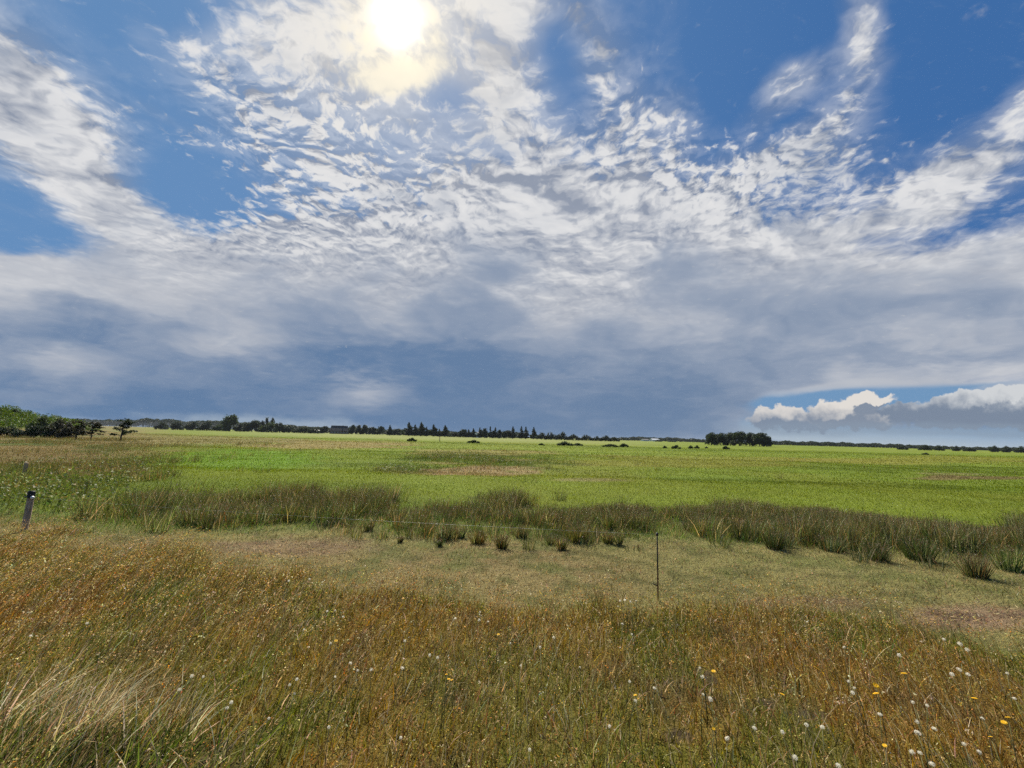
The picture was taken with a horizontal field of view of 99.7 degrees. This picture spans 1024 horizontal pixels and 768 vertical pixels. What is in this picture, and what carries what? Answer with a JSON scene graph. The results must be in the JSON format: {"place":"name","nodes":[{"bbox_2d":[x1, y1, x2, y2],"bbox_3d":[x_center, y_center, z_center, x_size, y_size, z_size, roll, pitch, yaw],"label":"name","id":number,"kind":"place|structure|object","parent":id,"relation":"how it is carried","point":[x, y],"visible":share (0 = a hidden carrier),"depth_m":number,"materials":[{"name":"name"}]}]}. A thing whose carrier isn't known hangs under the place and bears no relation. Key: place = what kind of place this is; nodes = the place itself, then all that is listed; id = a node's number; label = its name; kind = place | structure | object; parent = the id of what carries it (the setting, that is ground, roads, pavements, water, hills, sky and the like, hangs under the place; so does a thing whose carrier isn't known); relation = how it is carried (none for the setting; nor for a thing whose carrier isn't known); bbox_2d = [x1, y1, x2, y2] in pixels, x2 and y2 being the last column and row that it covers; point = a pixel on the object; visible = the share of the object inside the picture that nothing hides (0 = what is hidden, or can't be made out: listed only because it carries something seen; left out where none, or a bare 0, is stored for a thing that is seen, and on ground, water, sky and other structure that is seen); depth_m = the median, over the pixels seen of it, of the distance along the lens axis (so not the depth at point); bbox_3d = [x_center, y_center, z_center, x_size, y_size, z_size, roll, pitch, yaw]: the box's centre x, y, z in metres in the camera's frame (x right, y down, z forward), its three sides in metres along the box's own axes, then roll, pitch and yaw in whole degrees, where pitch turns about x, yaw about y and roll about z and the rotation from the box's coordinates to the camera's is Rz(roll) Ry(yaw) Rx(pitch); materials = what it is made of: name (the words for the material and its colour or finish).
{"place":"outdoors","nodes":[
{"label":"outdoors","id":0,"kind":"place"},
{"bbox_2d":[0,551,945,767],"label":"green grass","id":1,"kind":"structure","parent":0,"point":[171,747],"depth_m":2.27,"materials":[{"name":"plant"}]},
{"bbox_2d":[0,504,1023,767],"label":"verge grass","id":2,"kind":"structure","parent":0,"point":[40,558],"depth_m":3.17,"materials":[{"name":"brown plant"}]},
{"bbox_2d":[0,411,1023,767],"bbox_3d":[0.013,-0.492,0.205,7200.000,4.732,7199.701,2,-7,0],"label":"ground","id":3,"kind":"structure","parent":0,"point":[900,504],"depth_m":5.24,"materials":[{"name":"green plant"}]},
{"bbox_2d":[0,426,21,436],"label":"shrub","id":4,"kind":"object","parent":3,"relation":"on","point":[4,431],"visible":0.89,"depth_m":56.26,"materials":[{"name":"green plant"}]},
{"bbox_2d":[21,491,35,531],"bbox_3d":[-7.774,2.111,6.924,0.172,0.780,0.126,-3,-8,34],"label":"fence post","id":5,"kind":"object","parent":3,"relation":"on","point":[30,497],"visible":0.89,"depth_m":6.92,"materials":[{"name":"grey wood"}]},
{"bbox_2d":[44,498,655,534],"bbox_3d":[-3.057,1.742,5.851,9.564,0.147,0.002,0,-7,13],"label":"fence wire","id":6,"kind":"object","parent":5,"relation":"attached to","point":[374,520],"visible":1,"depth_m":5.54,"materials":[{"name":"grey metal"}]},
{"bbox_2d":[16,425,50,437],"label":"shrub","id":7,"kind":"object","parent":3,"relation":"on","point":[31,431],"visible":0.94,"depth_m":56.09,"materials":[{"name":"green plant"}]},
{"bbox_2d":[24,414,56,428],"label":"shrub","id":8,"kind":"object","parent":3,"relation":"on","point":[44,420],"visible":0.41,"depth_m":67.20,"materials":[{"name":"green plant"}]},
{"bbox_2d":[0,404,99,429],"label":"bank scrub","id":9,"kind":"object","parent":3,"relation":"on","point":[23,416],"visible":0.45,"depth_m":77.17,"materials":[{"name":"green plant"}]},
{"bbox_2d":[40,417,66,437],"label":"shrub","id":10,"kind":"object","parent":3,"relation":"on","point":[57,425],"visible":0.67,"depth_m":57.30,"materials":[{"name":"green plant"}]},
{"bbox_2d":[0,647,110,744],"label":"straw tussock","id":11,"kind":"object","parent":3,"relation":"on","point":[29,702],"visible":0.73,"depth_m":2.47,"materials":[{"name":"beige plant"}]},
{"bbox_2d":[54,421,75,437],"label":"shrub","id":12,"kind":"object","parent":3,"relation":"on","point":[64,432],"visible":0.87,"depth_m":55.20,"materials":[{"name":"green plant"}]},
{"bbox_2d":[68,420,90,438],"bbox_3d":[-49.723,5.342,49.730,1.936,2.436,1.898,-3,-8,31],"label":"wind bent tree","id":13,"kind":"object","parent":3,"relation":"on","point":[76,427],"visible":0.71,"depth_m":49.49,"materials":[{"name":"green plant"}]},
{"bbox_2d":[75,421,106,439],"bbox_3d":[-47.158,5.289,48.474,2.795,2.316,1.687,2,-7,0],"label":"wind bent tree","id":14,"kind":"object","parent":3,"relation":"on","point":[97,425],"visible":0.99,"depth_m":48.39,"materials":[{"name":"green plant"}]},
{"bbox_2d":[27,659,178,758],"bbox_3d":[-2.304,1.768,2.498,0.786,0.350,0.709,2,-7,0],"label":"straw tussock","id":15,"kind":"object","parent":3,"relation":"on","point":[80,720],"visible":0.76,"depth_m":2.37,"materials":[{"name":"beige plant"}]},
{"bbox_2d":[109,418,137,440],"bbox_3d":[-42.837,5.076,47.759,2.765,2.691,1.658,2,-7,0],"label":"wind bent tree","id":16,"kind":"object","parent":3,"relation":"on","point":[124,426],"visible":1,"depth_m":47.53,"materials":[{"name":"green plant"}]},
{"bbox_2d":[153,422,168,429],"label":"shrub","id":17,"kind":"object","parent":3,"relation":"on","point":[162,425],"visible":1,"depth_m":297.10,"materials":[{"name":"green plant"}]},
{"bbox_2d":[66,418,275,429],"bbox_3d":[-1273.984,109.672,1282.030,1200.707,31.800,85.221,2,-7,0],"label":"wood","id":18,"kind":"object","parent":3,"relation":"on","point":[146,422],"visible":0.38,"depth_m":1251.13,"materials":[{"name":"green plant"}]},
{"bbox_2d":[169,421,183,429],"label":"shrub","id":19,"kind":"object","parent":3,"relation":"on","point":[177,425],"visible":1,"depth_m":296.23,"materials":[{"name":"green plant"}]},
{"bbox_2d":[123,655,253,753],"bbox_3d":[-1.853,1.793,2.515,0.636,0.325,0.558,2,-7,-8],"label":"straw tussock","id":20,"kind":"object","parent":3,"relation":"on","point":[176,710],"visible":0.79,"depth_m":2.42,"materials":[{"name":"beige plant"}]},
{"bbox_2d":[184,421,200,430],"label":"shrub","id":21,"kind":"object","parent":3,"relation":"on","point":[190,426],"visible":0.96,"depth_m":296.73,"materials":[{"name":"green plant"}]},
{"bbox_2d":[199,421,215,430],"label":"shrub","id":22,"kind":"object","parent":3,"relation":"on","point":[206,425],"visible":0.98,"depth_m":296.90,"materials":[{"name":"green plant"}]},
{"bbox_2d":[213,424,223,430],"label":"shrub","id":23,"kind":"object","parent":3,"relation":"on","point":[218,427],"visible":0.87,"depth_m":296.92,"materials":[{"name":"green plant"}]},
{"bbox_2d":[220,414,238,430],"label":"tree","id":24,"kind":"object","parent":3,"relation":"on","point":[228,422],"visible":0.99,"depth_m":291.49,"materials":[{"name":"green plant"}]},
{"bbox_2d":[232,423,244,431],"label":"shrub","id":25,"kind":"object","parent":3,"relation":"on","point":[240,428],"visible":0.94,"depth_m":297.30,"materials":[{"name":"green plant"}]},
{"bbox_2d":[242,420,260,431],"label":"tree","id":26,"kind":"object","parent":3,"relation":"on","point":[253,425],"visible":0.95,"depth_m":295.90,"materials":[{"name":"green plant"}]},
{"bbox_2d":[258,422,279,432],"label":"shrub","id":27,"kind":"object","parent":3,"relation":"on","point":[270,427],"visible":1,"depth_m":292.79,"materials":[{"name":"green plant"}]},
{"bbox_2d":[274,422,285,432],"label":"tree","id":28,"kind":"object","parent":3,"relation":"on","point":[281,426],"visible":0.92,"depth_m":296.89,"materials":[{"name":"green plant"}]},
{"bbox_2d":[282,426,295,432],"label":"shrub","id":29,"kind":"object","parent":3,"relation":"on","point":[288,429],"visible":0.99,"depth_m":296.32,"materials":[{"name":"green plant"}]},
{"bbox_2d":[0,449,589,512],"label":"leafy weeds","id":30,"kind":"object","parent":3,"relation":"on","point":[44,494],"visible":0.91,"depth_m":11.80,"materials":[{"name":"green plant"}]},
{"bbox_2d":[296,426,310,432],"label":"shrub","id":31,"kind":"object","parent":3,"relation":"on","point":[303,429],"visible":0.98,"depth_m":296.79,"materials":[{"name":"green plant"}]},
{"bbox_2d":[319,426,328,432],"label":"tree","id":32,"kind":"object","parent":3,"relation":"on","point":[324,429],"visible":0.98,"depth_m":347.72,"materials":[{"name":"green plant"}]},
{"bbox_2d":[329,425,348,433],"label":"farmhouse","id":33,"kind":"object","parent":3,"relation":"on","point":[334,429],"visible":0.98,"depth_m":344.64,"materials":[{"name":"brick"}]},
{"bbox_2d":[359,425,367,433],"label":"tree","id":34,"kind":"object","parent":3,"relation":"on","point":[363,429],"visible":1,"depth_m":341.64,"materials":[{"name":"green plant"}]},
{"bbox_2d":[363,519,378,531],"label":"rush tussock","id":35,"kind":"object","parent":3,"relation":"on","point":[371,525],"visible":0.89,"depth_m":7.49,"materials":[{"name":"green plant"}]},
{"bbox_2d":[368,427,376,434],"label":"tree","id":36,"kind":"object","parent":3,"relation":"on","point":[372,430],"visible":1,"depth_m":341.28,"materials":[{"name":"green plant"}]},
{"bbox_2d":[375,426,384,434],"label":"tree","id":37,"kind":"object","parent":3,"relation":"on","point":[380,429],"visible":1,"depth_m":341.72,"materials":[{"name":"green plant"}]},
{"bbox_2d":[386,425,393,435],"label":"spruce tree","id":38,"kind":"object","parent":3,"relation":"on","point":[389,432],"visible":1,"depth_m":302.10,"materials":[{"name":"green plant"}]},
{"bbox_2d":[284,425,518,436],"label":"wood","id":39,"kind":"object","parent":3,"relation":"on","point":[311,428],"visible":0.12,"depth_m":520.29,"materials":[{"name":"green plant"}]},
{"bbox_2d":[399,422,413,435],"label":"spruce tree","id":40,"kind":"object","parent":3,"relation":"on","point":[407,430],"visible":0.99,"depth_m":300.73,"materials":[{"name":"green plant"}]},
{"bbox_2d":[415,422,425,435],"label":"spruce tree","id":41,"kind":"object","parent":3,"relation":"on","point":[420,429],"visible":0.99,"depth_m":301.21,"materials":[{"name":"green plant"}]},
{"bbox_2d":[416,520,436,535],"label":"rush tussock","id":42,"kind":"object","parent":3,"relation":"on","point":[428,527],"visible":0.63,"depth_m":7.37,"materials":[{"name":"green plant"}]},
{"bbox_2d":[425,424,439,435],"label":"spruce tree","id":43,"kind":"object","parent":3,"relation":"on","point":[432,431],"visible":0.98,"depth_m":300.71,"materials":[{"name":"green plant"}]},
{"bbox_2d":[434,537,445,546],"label":"rush tussock","id":44,"kind":"object","parent":3,"relation":"on","point":[439,542],"visible":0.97,"depth_m":6.60,"materials":[{"name":"green plant"}]},
{"bbox_2d":[429,521,455,540],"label":"rush tussock","id":45,"kind":"object","parent":3,"relation":"on","point":[448,533],"visible":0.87,"depth_m":7.00,"materials":[{"name":"green plant"}]},
{"bbox_2d":[437,425,453,436],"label":"spruce tree","id":46,"kind":"object","parent":3,"relation":"on","point":[444,432],"visible":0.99,"depth_m":301.00,"materials":[{"name":"green plant"}]},
{"bbox_2d":[455,526,468,538],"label":"rush tussock","id":47,"kind":"object","parent":3,"relation":"on","point":[463,534],"visible":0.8,"depth_m":7.19,"materials":[{"name":"green plant"}]},
{"bbox_2d":[458,429,467,437],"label":"tree","id":48,"kind":"object","parent":3,"relation":"on","point":[462,432],"visible":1,"depth_m":299.13,"materials":[{"name":"green plant"}]},
{"bbox_2d":[467,528,487,544],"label":"rush tussock","id":49,"kind":"object","parent":3,"relation":"on","point":[477,539],"visible":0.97,"depth_m":6.78,"materials":[{"name":"green plant"}]},
{"bbox_2d":[479,428,487,437],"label":"tree","id":50,"kind":"object","parent":3,"relation":"on","point":[484,433],"visible":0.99,"depth_m":300.24,"materials":[{"name":"green plant"}]},
{"bbox_2d":[491,534,513,549],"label":"rush tussock","id":51,"kind":"object","parent":3,"relation":"on","point":[502,545],"visible":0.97,"depth_m":6.51,"materials":[{"name":"green plant"}]},
{"bbox_2d":[501,430,511,438],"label":"tree","id":52,"kind":"object","parent":3,"relation":"on","point":[505,434],"visible":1,"depth_m":299.46,"materials":[{"name":"green plant"}]},
{"bbox_2d":[0,435,1016,498],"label":"rough hummocks","id":53,"kind":"structure","parent":3,"relation":"on","point":[80,462],"depth_m":21.50,"materials":[{"name":"green plant"}]},
{"bbox_2d":[0,512,1023,646],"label":"grazed turf","id":54,"kind":"structure","parent":3,"relation":"on","point":[724,571],"depth_m":5.77,"materials":[{"name":"green plant"}]},
{"bbox_2d":[2,514,1023,639],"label":"trampled straw","id":55,"kind":"object","parent":3,"relation":"on","point":[662,572],"visible":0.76,"depth_m":5.50,"materials":[{"name":"beige plant"}]},
{"bbox_2d":[508,427,518,438],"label":"spruce tree","id":56,"kind":"object","parent":3,"relation":"on","point":[513,434],"visible":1,"depth_m":301.58,"materials":[{"name":"green plant"}]},
{"bbox_2d":[511,525,530,538],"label":"rush tussock","id":57,"kind":"object","parent":3,"relation":"on","point":[519,533],"visible":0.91,"depth_m":7.36,"materials":[{"name":"green plant"}]},
{"bbox_2d":[529,427,537,438],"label":"spruce tree","id":58,"kind":"object","parent":3,"relation":"on","point":[533,435],"visible":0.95,"depth_m":301.80,"materials":[{"name":"green plant"}]},
{"bbox_2d":[535,432,547,439],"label":"shrub","id":59,"kind":"object","parent":3,"relation":"on","point":[541,436],"visible":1,"depth_m":286.71,"materials":[{"name":"green plant"}]},
{"bbox_2d":[67,477,1023,570],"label":"rush bed","id":60,"kind":"object","parent":3,"relation":"on","point":[877,527],"visible":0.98,"depth_m":8.29,"materials":[{"name":"green plant"}]},
{"bbox_2d":[545,432,556,439],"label":"shrub","id":61,"kind":"object","parent":3,"relation":"on","point":[551,436],"visible":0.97,"depth_m":287.00,"materials":[{"name":"green plant"}]},
{"bbox_2d":[551,536,570,550],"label":"rush tussock","id":62,"kind":"object","parent":3,"relation":"on","point":[561,544],"visible":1,"depth_m":6.60,"materials":[{"name":"green plant"}]},
{"bbox_2d":[555,432,566,439],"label":"shrub","id":63,"kind":"object","parent":3,"relation":"on","point":[561,436],"visible":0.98,"depth_m":287.05,"materials":[{"name":"green plant"}]},
{"bbox_2d":[557,441,573,445],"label":"meadow bush","id":64,"kind":"object","parent":3,"relation":"on","point":[564,443],"visible":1,"depth_m":92.77,"materials":[{"name":"green plant"}]},
{"bbox_2d":[567,434,580,440],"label":"shrub","id":65,"kind":"object","parent":3,"relation":"on","point":[572,437],"visible":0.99,"depth_m":287.82,"materials":[{"name":"green plant"}]},
{"bbox_2d":[565,523,592,542],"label":"rush tussock","id":66,"kind":"object","parent":3,"relation":"on","point":[572,537],"visible":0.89,"depth_m":7.05,"materials":[{"name":"green plant"}]},
{"bbox_2d":[580,435,592,440],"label":"shrub","id":67,"kind":"object","parent":3,"relation":"on","point":[586,438],"visible":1,"depth_m":287.73,"materials":[{"name":"green plant"}]},
{"bbox_2d":[598,533,618,543],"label":"rush tussock","id":68,"kind":"object","parent":3,"relation":"on","point":[606,539],"visible":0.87,"depth_m":7.02,"materials":[{"name":"green plant"}]},
{"bbox_2d":[597,511,623,530],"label":"rush tussock","id":69,"kind":"object","parent":3,"relation":"on","point":[610,521],"visible":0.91,"depth_m":7.99,"materials":[{"name":"green plant"}]},
{"bbox_2d":[610,532,625,545],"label":"rush tussock","id":70,"kind":"object","parent":3,"relation":"on","point":[619,541],"visible":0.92,"depth_m":6.94,"materials":[{"name":"green plant"}]},
{"bbox_2d":[629,694,636,758],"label":"hawkbit flower","id":71,"kind":"object","parent":3,"relation":"on","point":[629,727],"visible":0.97,"depth_m":2.37,"materials":[{"name":"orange plant"}]},
{"bbox_2d":[634,699,643,767],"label":"seed head plant","id":72,"kind":"object","parent":3,"relation":"on","point":[640,731],"visible":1,"depth_m":2.28,"materials":[{"name":"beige plant"}]},
{"bbox_2d":[652,686,655,751],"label":"seed head plant","id":73,"kind":"object","parent":3,"relation":"on","point":[652,717],"visible":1,"depth_m":2.42,"materials":[{"name":"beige plant"}]},
{"bbox_2d":[653,533,658,599],"bbox_3d":[1.564,2.088,4.703,0.072,0.908,0.028,2,-7,0],"label":"rod post","id":74,"kind":"object","parent":3,"relation":"on","point":[657,585],"visible":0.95,"depth_m":4.70,"materials":[{"name":"black plastic"}]},
{"bbox_2d":[615,436,710,442],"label":"wood","id":75,"kind":"object","parent":3,"relation":"on","point":[667,439],"visible":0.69,"depth_m":618.22,"materials":[{"name":"green plant"}]},
{"bbox_2d":[705,432,718,444],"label":"tree","id":76,"kind":"object","parent":3,"relation":"on","point":[711,438],"visible":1,"depth_m":195.56,"materials":[{"name":"green plant"}]},
{"bbox_2d":[708,697,717,759],"bbox_3d":[1.085,1.889,2.325,0.027,0.353,0.082,2,-7,0],"label":"seed head plant","id":77,"kind":"object","parent":3,"relation":"on","point":[714,724],"visible":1,"depth_m":2.32,"materials":[{"name":"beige plant"}]},
{"bbox_2d":[715,432,728,445],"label":"tree","id":78,"kind":"object","parent":3,"relation":"on","point":[722,438],"visible":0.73,"depth_m":198.71,"materials":[{"name":"green plant"}]},
{"bbox_2d":[724,432,734,445],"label":"tree","id":79,"kind":"object","parent":3,"relation":"on","point":[729,435],"visible":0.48,"depth_m":202.56,"materials":[{"name":"green plant"}]},
{"bbox_2d":[730,431,746,445],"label":"tree","id":80,"kind":"object","parent":3,"relation":"on","point":[740,438],"visible":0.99,"depth_m":197.78,"materials":[{"name":"green plant"}]},
{"bbox_2d":[742,432,756,445],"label":"tree","id":81,"kind":"object","parent":3,"relation":"on","point":[748,440],"visible":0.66,"depth_m":201.44,"materials":[{"name":"green plant"}]},
{"bbox_2d":[751,432,768,445],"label":"tree","id":82,"kind":"object","parent":3,"relation":"on","point":[758,438],"visible":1,"depth_m":196.57,"materials":[{"name":"green plant"}]},
{"bbox_2d":[763,436,772,446],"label":"tree","id":83,"kind":"object","parent":3,"relation":"on","point":[768,440],"visible":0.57,"depth_m":198.32,"materials":[{"name":"green plant"}]},
{"bbox_2d":[756,527,788,549],"bbox_3d":[4.223,2.462,6.894,0.583,0.355,0.577,2,-7,0],"label":"rush tussock","id":84,"kind":"object","parent":3,"relation":"on","point":[775,543],"visible":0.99,"depth_m":6.90,"materials":[{"name":"green plant"}]},
{"bbox_2d":[780,693,795,766],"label":"hawkbit flower","id":85,"kind":"object","parent":3,"relation":"on","point":[790,729],"visible":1,"depth_m":2.34,"materials":[{"name":"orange plant"}]},
{"bbox_2d":[811,531,850,552],"bbox_3d":[5.104,2.514,6.909,0.629,0.318,0.594,2,-7,0],"label":"rush tussock","id":86,"kind":"object","parent":3,"relation":"on","point":[830,546],"visible":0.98,"depth_m":6.89,"materials":[{"name":"green plant"}]},
{"bbox_2d":[860,539,899,562],"bbox_3d":[5.431,2.472,6.459,0.574,0.317,0.563,0,-7,15],"label":"rush tussock","id":87,"kind":"object","parent":3,"relation":"on","point":[879,550],"visible":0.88,"depth_m":6.37,"materials":[{"name":"green plant"}]},
{"bbox_2d":[760,440,1017,450],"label":"wood","id":88,"kind":"object","parent":3,"relation":"on","point":[842,444],"visible":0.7,"depth_m":419.03,"materials":[{"name":"green plant"}]},
{"bbox_2d":[891,533,951,562],"bbox_3d":[6.221,2.469,6.537,0.766,0.417,0.836,-3,-8,33],"label":"rush tussock","id":89,"kind":"object","parent":3,"relation":"on","point":[910,547],"visible":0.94,"depth_m":6.54,"materials":[{"name":"green plant"}]},
{"bbox_2d":[914,730,928,766],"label":"seed head plant","id":90,"kind":"object","parent":3,"relation":"on","point":[916,731],"visible":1,"depth_m":2.16,"materials":[{"name":"beige plant"}]},
{"bbox_2d":[917,445,932,450],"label":"shrub","id":91,"kind":"object","parent":3,"relation":"on","point":[925,447],"visible":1,"depth_m":222.83,"materials":[{"name":"green plant"}]},
{"bbox_2d":[925,703,930,766],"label":"seed head plant","id":92,"kind":"object","parent":3,"relation":"on","point":[926,705],"visible":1,"depth_m":2.36,"materials":[{"name":"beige plant"}]},
{"bbox_2d":[932,445,945,450],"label":"shrub","id":93,"kind":"object","parent":3,"relation":"on","point":[939,448],"visible":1,"depth_m":223.03,"materials":[{"name":"green plant"}]},
{"bbox_2d":[945,549,1005,579],"bbox_3d":[6.157,2.397,5.768,0.590,0.362,0.597,2,-7,0],"label":"rush tussock","id":94,"kind":"object","parent":3,"relation":"on","point":[974,571],"visible":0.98,"depth_m":5.74,"materials":[{"name":"green plant"}]},
{"bbox_2d":[989,445,999,451],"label":"shrub","id":95,"kind":"object","parent":3,"relation":"on","point":[993,449],"visible":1,"depth_m":222.96,"materials":[{"name":"green plant"}]},
{"bbox_2d":[978,540,1023,572],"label":"rush tussock","id":96,"kind":"object","parent":3,"relation":"on","point":[1010,563],"visible":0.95,"depth_m":6.16,"materials":[{"name":"green plant"}]},
{"bbox_2d":[1000,446,1011,452],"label":"shrub","id":97,"kind":"object","parent":3,"relation":"on","point":[1006,450],"visible":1,"depth_m":222.90,"materials":[{"name":"green plant"}]},
{"bbox_2d":[1000,720,1018,767],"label":"hawkbit flower","id":98,"kind":"object","parent":3,"relation":"on","point":[1003,722],"visible":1,"depth_m":2.31,"materials":[{"name":"yellow plant"}]},
{"bbox_2d":[1013,446,1023,452],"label":"shrub","id":99,"kind":"object","parent":3,"relation":"on","point":[1019,449],"visible":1,"depth_m":222.91,"materials":[{"name":"green plant"}]},
{"bbox_2d":[0,490,1023,558],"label":"marsh grass","id":100,"kind":"structure","parent":0,"point":[241,526],"depth_m":7.76,"materials":[{"name":"green plant"}]},
{"bbox_2d":[0,0,1023,447],"label":"sky","id":101,"kind":"structure","parent":0,"point":[792,220],"materials":[{"name":"blue"}]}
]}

